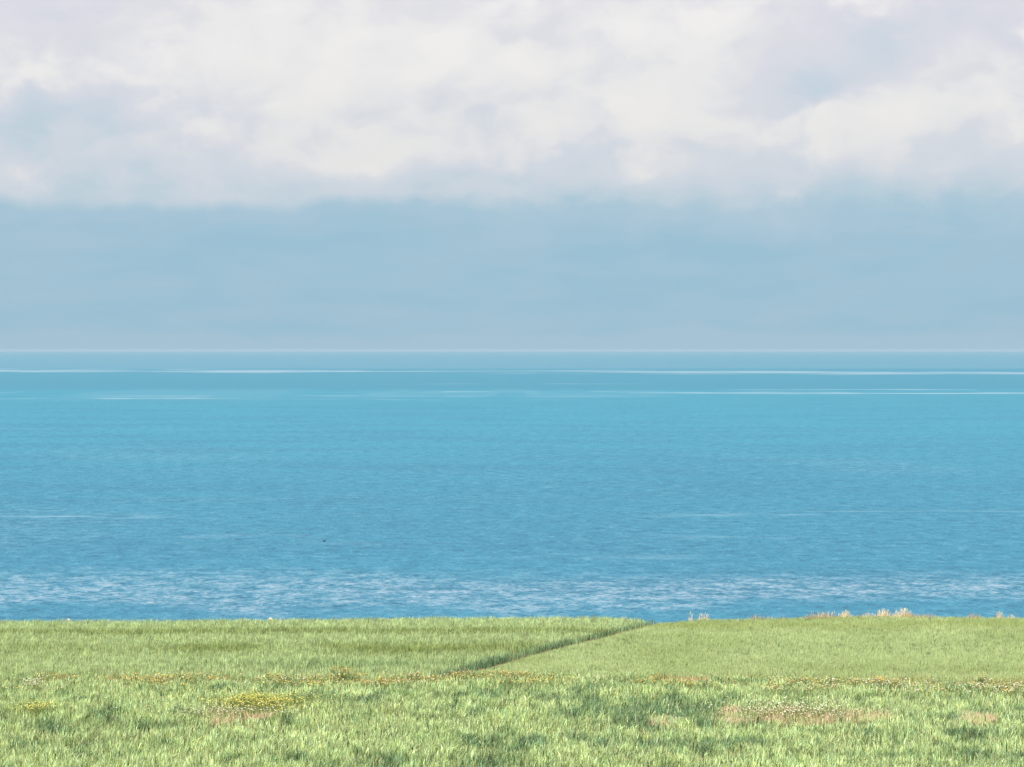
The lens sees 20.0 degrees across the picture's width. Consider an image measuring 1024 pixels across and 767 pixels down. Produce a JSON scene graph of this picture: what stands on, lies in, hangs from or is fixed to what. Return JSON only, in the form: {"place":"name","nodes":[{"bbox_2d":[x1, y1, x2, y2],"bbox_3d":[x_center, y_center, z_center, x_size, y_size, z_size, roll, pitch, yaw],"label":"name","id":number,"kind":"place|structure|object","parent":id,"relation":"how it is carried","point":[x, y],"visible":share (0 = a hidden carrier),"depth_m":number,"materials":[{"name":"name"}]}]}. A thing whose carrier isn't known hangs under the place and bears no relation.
{"place":"outdoors","nodes":[
{"label":"outdoors","id":0,"kind":"place"},
{"bbox_2d":[0,351,1023,624],"bbox_3d":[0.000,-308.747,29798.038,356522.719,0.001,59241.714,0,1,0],"label":"sea","id":1,"kind":"structure","parent":0,"point":[390,485],"depth_m":860.52,"materials":[{"name":"liquid"}]},
{"bbox_2d":[0,619,1023,766],"bbox_3d":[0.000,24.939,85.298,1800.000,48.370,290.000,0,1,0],"label":"ground","id":2,"kind":"structure","parent":0,"point":[588,670],"depth_m":146.75,"materials":[{"name":"plant"}]},
{"bbox_2d":[1,689,357,720],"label":"yellow wildflowers","id":3,"kind":"object","parent":2,"relation":"on","point":[248,700],"visible":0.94,"depth_m":126.42,"materials":[{"name":"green plant"}]},
{"bbox_2d":[0,615,657,682],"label":"green cereal crop","id":4,"kind":"object","parent":2,"relation":"on","point":[397,648],"visible":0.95,"depth_m":154.27,"materials":[{"name":"green plant"}]},
{"bbox_2d":[329,666,355,680],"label":"flowering plant","id":5,"kind":"object","parent":2,"relation":"on","point":[342,674],"visible":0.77,"depth_m":138.98,"materials":[{"name":"green plant"}]},
{"bbox_2d":[405,671,421,680],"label":"flowering plant","id":6,"kind":"object","parent":2,"relation":"on","point":[411,677],"visible":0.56,"depth_m":138.85,"materials":[{"name":"green plant"}]},
{"bbox_2d":[23,678,904,730],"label":"white wildflowers","id":7,"kind":"object","parent":2,"relation":"on","point":[759,710],"visible":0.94,"depth_m":124.59,"materials":[{"name":"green plant"}]},
{"bbox_2d":[1,611,1018,623],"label":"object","id":8,"kind":"object","parent":2,"relation":"on","point":[832,616],"visible":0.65,"depth_m":171.00,"materials":[{"name":"plant"}]},
{"bbox_2d":[0,669,1023,766],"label":"grass","id":9,"kind":"structure","parent":2,"relation":"on","point":[446,734],"depth_m":120.48,"materials":[{"name":"green plant"}]},
{"bbox_2d":[2,669,1021,700],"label":"verge wildflowers","id":10,"kind":"object","parent":2,"relation":"on","point":[998,690],"visible":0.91,"depth_m":135.26,"materials":[{"name":"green plant"}]},
{"bbox_2d":[0,670,1023,686],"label":"verge grass","id":11,"kind":"structure","parent":2,"relation":"on","point":[82,674],"depth_m":139.41,"materials":[{"name":"green plant"}]},
{"bbox_2d":[192,704,1004,728],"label":"dry grass","id":12,"kind":"structure","parent":2,"relation":"on","point":[973,718],"depth_m":123.88,"materials":[{"name":"plant"}]},
{"bbox_2d":[464,615,1023,686],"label":"pale cereal crop","id":13,"kind":"object","parent":2,"relation":"on","point":[867,638],"visible":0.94,"depth_m":152.49,"materials":[{"name":"green plant"}]},
{"bbox_2d":[838,610,853,616],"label":"dry grass tuft","id":14,"kind":"object","parent":2,"relation":"on","point":[845,612],"visible":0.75,"depth_m":171.81,"materials":[{"name":"plant"}]},
{"bbox_2d":[875,608,892,618],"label":"dry grass tuft","id":15,"kind":"object","parent":2,"relation":"on","point":[883,614],"visible":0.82,"depth_m":171.66,"materials":[{"name":"plant"}]},
{"bbox_2d":[892,608,910,616],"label":"dry grass tuft","id":16,"kind":"object","parent":2,"relation":"on","point":[903,611],"visible":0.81,"depth_m":171.61,"materials":[{"name":"plant"}]},
{"bbox_2d":[978,673,986,683],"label":"flowering plant","id":17,"kind":"object","parent":2,"relation":"on","point":[979,680],"visible":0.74,"depth_m":138.05,"materials":[{"name":"green plant"}]},
{"bbox_2d":[0,0,1023,350],"label":"sky","id":18,"kind":"structure","parent":0,"point":[176,175],"materials":[{"name":"white"}]}
]}

